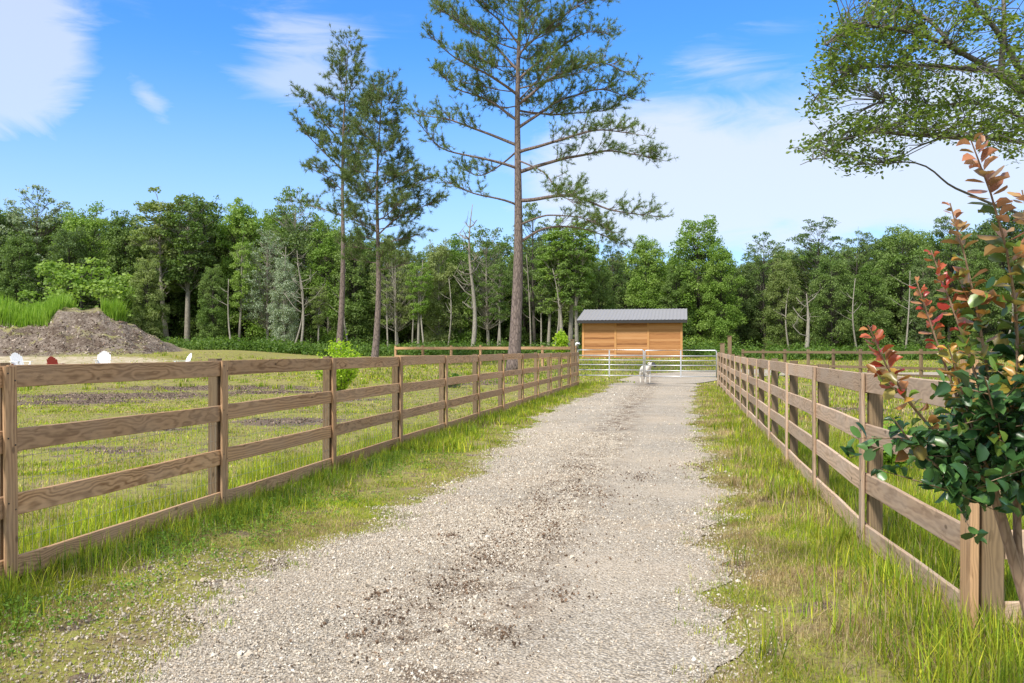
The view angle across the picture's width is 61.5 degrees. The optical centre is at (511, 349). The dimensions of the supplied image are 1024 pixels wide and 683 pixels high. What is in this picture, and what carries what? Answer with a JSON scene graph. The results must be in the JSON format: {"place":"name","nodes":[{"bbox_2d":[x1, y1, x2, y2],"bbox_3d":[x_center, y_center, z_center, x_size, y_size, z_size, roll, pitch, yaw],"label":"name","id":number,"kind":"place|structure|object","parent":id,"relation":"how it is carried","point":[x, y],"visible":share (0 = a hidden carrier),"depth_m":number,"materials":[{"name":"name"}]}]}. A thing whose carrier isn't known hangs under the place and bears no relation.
{"place":"outdoors","nodes":[
{"label":"outdoors","id":0,"kind":"place"},
{"bbox_2d":[0,383,800,682],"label":"gravel road","id":1,"kind":"structure","parent":0,"point":[641,419],"depth_m":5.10,"materials":[{"name":"beige gravel"}]},
{"bbox_2d":[258,454,743,676],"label":"soil crumbs","id":2,"kind":"object","parent":1,"relation":"on","point":[378,593],"visible":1,"depth_m":5.39,"materials":[{"name":"soil"}]},
{"bbox_2d":[0,350,1021,682],"bbox_3d":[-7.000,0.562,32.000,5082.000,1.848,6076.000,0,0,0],"label":"ground","id":3,"kind":"structure","parent":0,"point":[202,438],"depth_m":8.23,"materials":[{"name":"green plant"}]},
{"bbox_2d":[0,231,45,304],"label":"broadleaf tree","id":4,"kind":"object","parent":3,"relation":"on","point":[8,285],"visible":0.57,"depth_m":77.57,"materials":[{"name":"green plant"}]},
{"bbox_2d":[4,214,55,296],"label":"forest tree","id":5,"kind":"object","parent":3,"relation":"on","point":[42,216],"visible":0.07,"depth_m":87.42,"materials":[{"name":"green plant"}]},
{"bbox_2d":[0,184,87,300],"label":"broadleaf tree","id":6,"kind":"object","parent":3,"relation":"on","point":[20,221],"visible":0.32,"depth_m":84.86,"materials":[{"name":"green plant"}]},
{"bbox_2d":[20,213,103,297],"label":"forest tree","id":7,"kind":"object","parent":3,"relation":"on","point":[44,240],"visible":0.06,"depth_m":86.14,"materials":[{"name":"green plant"}]},
{"bbox_2d":[42,226,99,307],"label":"broadleaf tree","id":8,"kind":"object","parent":3,"relation":"on","point":[62,248],"visible":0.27,"depth_m":79.53,"materials":[{"name":"green plant"}]},
{"bbox_2d":[10,257,148,319],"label":"broadleaf tree","id":9,"kind":"object","parent":3,"relation":"on","point":[114,285],"visible":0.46,"depth_m":74.54,"materials":[{"name":"green plant"}]},
{"bbox_2d":[46,200,131,306],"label":"broadleaf tree","id":10,"kind":"object","parent":3,"relation":"on","point":[91,225],"visible":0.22,"depth_m":82.45,"materials":[{"name":"green plant"}]},
{"bbox_2d":[0,307,190,356],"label":"dirt mound","id":11,"kind":"object","parent":3,"relation":"on","point":[63,314],"visible":0.45,"depth_m":58.07,"materials":[{"name":"soil"}]},
{"bbox_2d":[0,291,78,327],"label":"tall grass","id":12,"kind":"structure","parent":11,"relation":"on","point":[27,315],"depth_m":59.32,"materials":[{"name":"green plant"}]},
{"bbox_2d":[0,308,167,355],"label":"mound debris","id":13,"kind":"object","parent":11,"relation":"on","point":[102,344],"visible":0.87,"depth_m":57.55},
{"bbox_2d":[101,295,128,321],"bbox_3d":[-28.376,-2.872,61.331,2.193,2.492,2.650,0,0,0],"label":"tall grass clump","id":14,"kind":"object","parent":11,"relation":"on","point":[114,310],"visible":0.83,"depth_m":60.81,"materials":[{"name":"green plant"}]},
{"bbox_2d":[89,209,151,333],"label":"broadleaf tree","id":15,"kind":"object","parent":3,"relation":"on","point":[117,230],"visible":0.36,"depth_m":82.30,"materials":[{"name":"green plant"}]},
{"bbox_2d":[126,258,169,340],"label":"broadleaf tree","id":16,"kind":"object","parent":3,"relation":"on","point":[150,313],"visible":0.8,"depth_m":76.46,"materials":[{"name":"green plant"}]},
{"bbox_2d":[126,186,185,341],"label":"slender tree","id":17,"kind":"object","parent":3,"relation":"on","point":[146,236],"visible":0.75,"depth_m":81.24,"materials":[{"name":"green plant"}]},
{"bbox_2d":[141,216,198,339],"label":"forest tree","id":18,"kind":"object","parent":3,"relation":"on","point":[172,330],"visible":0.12,"depth_m":86.89,"materials":[{"name":"green plant"}]},
{"bbox_2d":[154,194,221,340],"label":"slender tree","id":19,"kind":"object","parent":3,"relation":"on","point":[182,273],"visible":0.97,"depth_m":80.81,"materials":[{"name":"green plant"}]},
{"bbox_2d":[167,193,240,338],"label":"broadleaf tree","id":20,"kind":"object","parent":3,"relation":"on","point":[178,307],"visible":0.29,"depth_m":84.94,"materials":[{"name":"green plant"}]},
{"bbox_2d":[194,264,230,341],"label":"broadleaf tree","id":21,"kind":"object","parent":3,"relation":"on","point":[213,288],"visible":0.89,"depth_m":77.73,"materials":[{"name":"green plant"}]},
{"bbox_2d":[0,446,469,682],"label":"weeds","id":22,"kind":"object","parent":3,"relation":"on","point":[50,621],"visible":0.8,"depth_m":6.07,"materials":[{"name":"green plant"}]},
{"bbox_2d":[229,230,255,340],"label":"slender tree","id":23,"kind":"object","parent":3,"relation":"on","point":[245,249],"visible":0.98,"depth_m":78.69,"materials":[{"name":"green plant"}]},
{"bbox_2d":[208,224,278,339],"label":"forest tree","id":24,"kind":"object","parent":3,"relation":"on","point":[220,255],"visible":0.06,"depth_m":86.80,"materials":[{"name":"green plant"}]},
{"bbox_2d":[214,197,274,342],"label":"broadleaf tree","id":25,"kind":"object","parent":3,"relation":"on","point":[236,217],"visible":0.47,"depth_m":84.70,"materials":[{"name":"green plant"}]},
{"bbox_2d":[235,227,298,339],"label":"broadleaf tree","id":26,"kind":"object","parent":3,"relation":"on","point":[256,305],"visible":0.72,"depth_m":79.40,"materials":[{"name":"green plant"}]},
{"bbox_2d":[247,209,313,340],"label":"forest tree","id":27,"kind":"object","parent":3,"relation":"on","point":[268,218],"visible":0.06,"depth_m":89.44,"materials":[{"name":"green plant"}]},
{"bbox_2d":[266,257,299,343],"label":"broadleaf tree","id":28,"kind":"object","parent":3,"relation":"on","point":[290,323],"visible":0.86,"depth_m":77.55,"materials":[{"name":"green plant"}]},
{"bbox_2d":[0,352,578,582],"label":"wooden fence","id":29,"kind":"object","parent":3,"relation":"on","point":[217,413],"visible":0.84,"depth_m":7.46,"materials":[{"name":"brown wood"}]},
{"bbox_2d":[260,186,326,344],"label":"broadleaf tree","id":30,"kind":"object","parent":3,"relation":"on","point":[289,195],"visible":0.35,"depth_m":86.53,"materials":[{"name":"green plant"}]},
{"bbox_2d":[269,215,337,342],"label":"forest tree","id":31,"kind":"object","parent":3,"relation":"on","point":[292,239],"visible":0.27,"depth_m":85.37,"materials":[{"name":"green plant"}]},
{"bbox_2d":[284,252,325,343],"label":"bare tree","id":32,"kind":"object","parent":3,"relation":"on","point":[302,312],"visible":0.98,"depth_m":75.11,"materials":[{"name":"grey plant"}]},
{"bbox_2d":[308,286,328,339],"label":"slender tree","id":33,"kind":"object","parent":3,"relation":"on","point":[319,320],"visible":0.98,"depth_m":76.85,"materials":[{"name":"green plant"}]},
{"bbox_2d":[297,215,355,348],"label":"broadleaf tree","id":34,"kind":"object","parent":3,"relation":"on","point":[322,249],"visible":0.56,"depth_m":83.89,"materials":[{"name":"green plant"}]},
{"bbox_2d":[285,22,383,354],"bbox_3d":[-11.996,-10.606,58.245,7.257,23.006,5.475,0,0,0],"label":"pine tree","id":35,"kind":"object","parent":3,"relation":"on","point":[321,134],"visible":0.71,"depth_m":57.85,"materials":[{"name":"green plant"}]},
{"bbox_2d":[311,334,362,390],"bbox_3d":[-5.556,0.539,27.397,1.744,2.132,1.673,0,0,0],"label":"bush","id":36,"kind":"object","parent":3,"relation":"on","point":[344,377],"visible":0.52,"depth_m":27.30,"materials":[{"name":"green plant"}]},
{"bbox_2d":[326,227,384,345],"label":"broadleaf tree","id":37,"kind":"object","parent":3,"relation":"on","point":[356,322],"visible":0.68,"depth_m":82.87,"materials":[{"name":"green plant"}]},
{"bbox_2d":[353,234,411,346],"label":"forest tree","id":38,"kind":"object","parent":3,"relation":"on","point":[383,333],"visible":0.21,"depth_m":86.76,"materials":[{"name":"green plant"}]},
{"bbox_2d":[320,67,448,356],"bbox_3d":[-7.275,-7.752,49.828,7.581,17.776,6.569,0,0,0],"label":"pine tree","id":39,"kind":"object","parent":3,"relation":"on","point":[392,169],"visible":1,"depth_m":49.62,"materials":[{"name":"green plant"}]},
{"bbox_2d":[366,237,420,343],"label":"broadleaf tree","id":40,"kind":"object","parent":3,"relation":"on","point":[390,309],"visible":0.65,"depth_m":81.44,"materials":[{"name":"green plant"}]},
{"bbox_2d":[389,245,437,344],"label":"forest tree","id":41,"kind":"object","parent":3,"relation":"on","point":[420,259],"visible":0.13,"depth_m":88.88,"materials":[{"name":"green plant"}]},
{"bbox_2d":[405,261,433,343],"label":"slender tree","id":42,"kind":"object","parent":3,"relation":"on","point":[419,309],"visible":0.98,"depth_m":79.77,"materials":[{"name":"green plant"}]},
{"bbox_2d":[415,238,464,346],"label":"broadleaf tree","id":43,"kind":"object","parent":3,"relation":"on","point":[438,333],"visible":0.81,"depth_m":82.25,"materials":[{"name":"green plant"}]},
{"bbox_2d":[436,233,485,343],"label":"broadleaf tree","id":44,"kind":"object","parent":3,"relation":"on","point":[467,331],"visible":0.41,"depth_m":84.12,"materials":[{"name":"green plant"}]},
{"bbox_2d":[454,204,481,346],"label":"dead tree","id":45,"kind":"object","parent":3,"relation":"on","point":[474,327],"visible":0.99,"depth_m":73.99,"materials":[{"name":"grey plant"}]},
{"bbox_2d":[452,225,512,344],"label":"broadleaf tree","id":46,"kind":"object","parent":3,"relation":"on","point":[484,290],"visible":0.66,"depth_m":83.21,"materials":[{"name":"green plant"}]},
{"bbox_2d":[17,377,948,452],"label":"mulch","id":47,"kind":"object","parent":3,"relation":"on","point":[123,395],"visible":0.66,"depth_m":26.96,"materials":[{"name":"brown soil"}]},
{"bbox_2d":[394,345,576,365],"bbox_3d":[-1.955,0.510,53.044,12.906,1.621,0.166,0,0,28],"label":"wooden fence","id":48,"kind":"object","parent":3,"relation":"on","point":[542,348],"visible":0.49,"depth_m":53.02,"materials":[{"name":"brown wood"}]},
{"bbox_2d":[469,245,510,346],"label":"forest tree","id":49,"kind":"object","parent":3,"relation":"on","point":[493,331],"visible":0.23,"depth_m":89.61,"materials":[{"name":"green plant"}]},
{"bbox_2d":[486,262,512,344],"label":"slender tree","id":50,"kind":"object","parent":3,"relation":"on","point":[498,300],"visible":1,"depth_m":78.93,"materials":[{"name":"green plant"}]},
{"bbox_2d":[0,379,1023,682],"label":"verge grass","id":51,"kind":"structure","parent":3,"relation":"on","point":[1002,663],"depth_m":5.75,"materials":[{"name":"green plant"}]},
{"bbox_2d":[503,250,546,346],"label":"forest tree","id":52,"kind":"object","parent":3,"relation":"on","point":[524,334],"visible":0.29,"depth_m":89.27,"materials":[{"name":"green plant"}]},
{"bbox_2d":[508,202,555,349],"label":"pine tree","id":53,"kind":"object","parent":3,"relation":"on","point":[538,239],"visible":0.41,"depth_m":84.19,"materials":[{"name":"green plant"}]},
{"bbox_2d":[399,0,679,375],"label":"pine tree","id":54,"kind":"object","parent":3,"relation":"on","point":[549,26],"visible":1,"depth_m":41.83,"materials":[{"name":"green plant"}]},
{"bbox_2d":[530,242,557,344],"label":"slender tree","id":55,"kind":"object","parent":3,"relation":"on","point":[544,292],"visible":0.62,"depth_m":78.63,"materials":[{"name":"green plant"}]},
{"bbox_2d":[535,218,578,330],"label":"slender tree","id":56,"kind":"object","parent":3,"relation":"on","point":[545,258],"visible":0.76,"depth_m":76.95,"materials":[{"name":"green plant"}]},
{"bbox_2d":[535,241,582,343],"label":"forest tree","id":57,"kind":"object","parent":3,"relation":"on","point":[553,320],"visible":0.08,"depth_m":89.26,"materials":[{"name":"green plant"}]},
{"bbox_2d":[552,328,568,361],"bbox_3d":[3.202,-0.226,57.095,1.133,2.460,1.142,0,0,0],"label":"bush","id":58,"kind":"object","parent":3,"relation":"on","point":[561,339],"visible":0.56,"depth_m":56.95,"materials":[{"name":"green plant"}]},
{"bbox_2d":[570,339,574,382],"bbox_3d":[2.463,0.650,34.947,0.195,2.172,0.192,0,0,0],"label":"gate post","id":59,"kind":"object","parent":3,"relation":"on","point":[572,345],"visible":0.56,"depth_m":34.88,"materials":[{"name":"brown wood"}]},
{"bbox_2d":[577,349,643,376],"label":"metal gate","id":60,"kind":"structure","parent":59,"relation":"attached to","point":[609,364],"depth_m":34.47,"materials":[{"name":"metal"}]},
{"bbox_2d":[551,221,598,346],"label":"slender tree","id":61,"kind":"object","parent":3,"relation":"on","point":[586,275],"visible":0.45,"depth_m":76.92,"materials":[{"name":"green plant"}]},
{"bbox_2d":[555,228,596,353],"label":"slender tree","id":62,"kind":"object","parent":3,"relation":"on","point":[582,270],"visible":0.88,"depth_m":76.19,"materials":[{"name":"green plant"}]},
{"bbox_2d":[553,244,605,343],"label":"forest tree","id":63,"kind":"object","parent":3,"relation":"on","point":[565,310],"visible":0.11,"depth_m":86.26,"materials":[{"name":"green plant"}]},
{"bbox_2d":[158,332,1014,360],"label":"undergrowth","id":64,"kind":"object","parent":3,"relation":"on","point":[305,347],"visible":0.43,"depth_m":70.23,"materials":[{"name":"green plant"}]},
{"bbox_2d":[578,258,619,344],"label":"broadleaf tree","id":65,"kind":"object","parent":3,"relation":"on","point":[599,293],"visible":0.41,"depth_m":81.26,"materials":[{"name":"green plant"}]},
{"bbox_2d":[600,235,625,308],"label":"pine tree","id":66,"kind":"object","parent":3,"relation":"on","point":[617,256],"visible":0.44,"depth_m":87.42,"materials":[{"name":"green plant"}]},
{"bbox_2d":[595,263,646,308],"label":"forest tree","id":67,"kind":"object","parent":3,"relation":"on","point":[624,288],"visible":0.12,"depth_m":87.65,"materials":[{"name":"green plant"}]},
{"bbox_2d":[577,308,686,357],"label":"wooden shed","id":68,"kind":"structure","parent":3,"relation":"on","point":[611,330],"depth_m":64.12,"materials":[{"name":"brown wood"}]},
{"bbox_2d":[622,234,670,308],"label":"broadleaf tree","id":69,"kind":"object","parent":3,"relation":"on","point":[651,266],"visible":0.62,"depth_m":81.37,"materials":[{"name":"green plant"}]},
{"bbox_2d":[658,261,696,342],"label":"broadleaf tree","id":70,"kind":"object","parent":3,"relation":"on","point":[670,284],"visible":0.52,"depth_m":79.43,"materials":[{"name":"green plant"}]},
{"bbox_2d":[665,214,732,348],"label":"broadleaf tree","id":71,"kind":"object","parent":3,"relation":"on","point":[698,257],"visible":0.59,"depth_m":80.30,"materials":[{"name":"green plant"}]},
{"bbox_2d":[696,240,748,345],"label":"broadleaf tree","id":72,"kind":"object","parent":3,"relation":"on","point":[720,325],"visible":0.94,"depth_m":78.12,"materials":[{"name":"green plant"}]},
{"bbox_2d":[719,343,725,352],"bbox_3d":[8.196,0.749,33.499,0.204,2.042,0.204,0,0,0],"label":"gate post","id":73,"kind":"object","parent":3,"relation":"on","point":[722,347],"visible":0.24,"depth_m":33.41,"materials":[{"name":"brown wood"}]},
{"bbox_2d":[644,350,716,377],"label":"metal gate","id":74,"kind":"structure","parent":73,"relation":"attached to","point":[680,365],"depth_m":33.87,"materials":[{"name":"metal"}]},
{"bbox_2d":[726,263,762,350],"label":"broadleaf tree","id":75,"kind":"object","parent":3,"relation":"on","point":[751,304],"visible":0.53,"depth_m":82.15,"materials":[{"name":"green plant"}]},
{"bbox_2d":[745,261,777,348],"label":"forest tree","id":76,"kind":"object","parent":3,"relation":"on","point":[758,307],"visible":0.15,"depth_m":86.81,"materials":[{"name":"green plant"}]},
{"bbox_2d":[737,231,792,348],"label":"broadleaf tree","id":77,"kind":"object","parent":3,"relation":"on","point":[762,264],"visible":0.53,"depth_m":82.47,"materials":[{"name":"green plant"}]},
{"bbox_2d":[760,258,803,348],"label":"broadleaf tree","id":78,"kind":"object","parent":3,"relation":"on","point":[780,283],"visible":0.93,"depth_m":78.18,"materials":[{"name":"green plant"}]},
{"bbox_2d":[618,369,946,383],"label":"gravel lane","id":79,"kind":"structure","parent":3,"relation":"on","point":[673,380],"depth_m":39.89,"materials":[{"name":"beige gravel"}]},
{"bbox_2d":[762,246,812,344],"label":"forest tree","id":80,"kind":"object","parent":3,"relation":"on","point":[788,253],"visible":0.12,"depth_m":88.06,"materials":[{"name":"green plant"}]},
{"bbox_2d":[792,287,822,347],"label":"broken tree","id":81,"kind":"object","parent":3,"relation":"on","point":[807,336],"visible":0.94,"depth_m":76.08,"materials":[{"name":"grey plant"}]},
{"bbox_2d":[784,216,855,342],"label":"pine tree","id":82,"kind":"object","parent":3,"relation":"on","point":[816,255],"visible":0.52,"depth_m":85.31,"materials":[{"name":"green plant"}]},
{"bbox_2d":[797,247,851,344],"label":"forest tree","id":83,"kind":"object","parent":3,"relation":"on","point":[810,267],"visible":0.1,"depth_m":89.23,"materials":[{"name":"green plant"}]},
{"bbox_2d":[802,251,863,347],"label":"broadleaf tree","id":84,"kind":"object","parent":3,"relation":"on","point":[820,299],"visible":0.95,"depth_m":79.26,"materials":[{"name":"green plant"}]},
{"bbox_2d":[717,352,959,611],"bbox_3d":[5.080,0.926,18.748,0.181,1.690,29.805,0,0,11],"label":"wooden fence","id":85,"kind":"object","parent":3,"relation":"on","point":[927,517],"visible":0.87,"depth_m":6.71,"materials":[{"name":"brown wood"}]},
{"bbox_2d":[830,230,881,320],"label":"pine tree","id":86,"kind":"object","parent":3,"relation":"on","point":[863,246],"visible":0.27,"depth_m":86.54,"materials":[{"name":"green plant"}]},
{"bbox_2d":[833,245,878,346],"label":"forest tree","id":87,"kind":"object","parent":3,"relation":"on","point":[854,271],"visible":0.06,"depth_m":89.17,"materials":[{"name":"green plant"}]},
{"bbox_2d":[842,261,893,350],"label":"broadleaf tree","id":88,"kind":"object","parent":3,"relation":"on","point":[873,316],"visible":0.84,"depth_m":79.38,"materials":[{"name":"green plant"}]},
{"bbox_2d":[741,349,994,378],"bbox_3d":[18.284,0.815,47.019,0.166,1.744,17.616,0,0,-24],"label":"wooden fence","id":89,"kind":"object","parent":3,"relation":"on","point":[920,352],"visible":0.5,"depth_m":46.07,"materials":[{"name":"brown wood"}]},
{"bbox_2d":[866,233,910,344],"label":"forest tree","id":90,"kind":"object","parent":3,"relation":"on","point":[874,249],"visible":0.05,"depth_m":89.18,"materials":[{"name":"green plant"}]},
{"bbox_2d":[883,416,913,474],"bbox_3d":[4.352,1.212,9.782,0.620,0.944,0.635,0,0,0],"label":"feathery weed","id":91,"kind":"object","parent":3,"relation":"on","point":[888,458],"visible":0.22,"depth_m":9.72,"materials":[{"name":"green plant"}]},
{"bbox_2d":[786,0,1023,213],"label":"oak tree","id":92,"kind":"object","parent":3,"relation":"on","point":[847,33],"visible":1,"depth_m":8.83,"materials":[{"name":"green plant"}]},
{"bbox_2d":[862,224,947,347],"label":"broadleaf tree","id":93,"kind":"object","parent":3,"relation":"on","point":[896,256],"visible":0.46,"depth_m":82.95,"materials":[{"name":"green plant"}]},
{"bbox_2d":[881,230,957,348],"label":"forest tree","id":94,"kind":"object","parent":3,"relation":"on","point":[936,259],"visible":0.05,"depth_m":87.48,"materials":[{"name":"green plant"}]},
{"bbox_2d":[898,253,945,348],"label":"broadleaf tree","id":95,"kind":"object","parent":3,"relation":"on","point":[919,324],"visible":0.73,"depth_m":79.61,"materials":[{"name":"green plant"}]},
{"bbox_2d":[839,133,1023,616],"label":"crape myrtle","id":96,"kind":"object","parent":3,"relation":"on","point":[983,421],"visible":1,"depth_m":2.25,"materials":[{"name":"green plant"}]},
{"bbox_2d":[928,213,979,341],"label":"pine tree","id":97,"kind":"object","parent":3,"relation":"on","point":[936,232],"visible":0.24,"depth_m":84.99,"materials":[{"name":"green plant"}]},
{"bbox_2d":[943,227,1000,346],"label":"forest tree","id":98,"kind":"object","parent":3,"relation":"on","point":[981,248],"visible":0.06,"depth_m":86.27,"materials":[{"name":"green plant"}]},
{"bbox_2d":[942,246,1011,350],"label":"broadleaf tree","id":99,"kind":"object","parent":3,"relation":"on","point":[980,258],"visible":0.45,"depth_m":80.09,"materials":[{"name":"green plant"}]},
{"bbox_2d":[960,359,1003,630],"bbox_3d":[2.251,0.855,4.110,0.196,1.620,0.160,0,0,0],"label":"corner post","id":100,"kind":"object","parent":3,"relation":"on","point":[981,566],"visible":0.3,"depth_m":4.08,"materials":[{"name":"brown wood"}]},
{"bbox_2d":[953,203,1023,341],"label":"broadleaf tree","id":101,"kind":"object","parent":3,"relation":"on","point":[991,232],"visible":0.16,"depth_m":83.02,"materials":[{"name":"green plant"}]},
{"bbox_2d":[1004,530,1023,629],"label":"wooden fence","id":102,"kind":"object","parent":3,"relation":"on","point":[1015,603],"visible":0.08,"depth_m":4.10,"materials":[{"name":"brown wood"}]},
{"bbox_2d":[0,0,1023,272],"label":"sky","id":103,"kind":"structure","parent":0,"point":[110,101],"materials":[{"name":"blue"}]},
{"bbox_2d":[351,354,1023,662],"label":"field grass","id":104,"kind":"structure","parent":0,"point":[927,546],"depth_m":6.10,"materials":[{"name":"green plant"}]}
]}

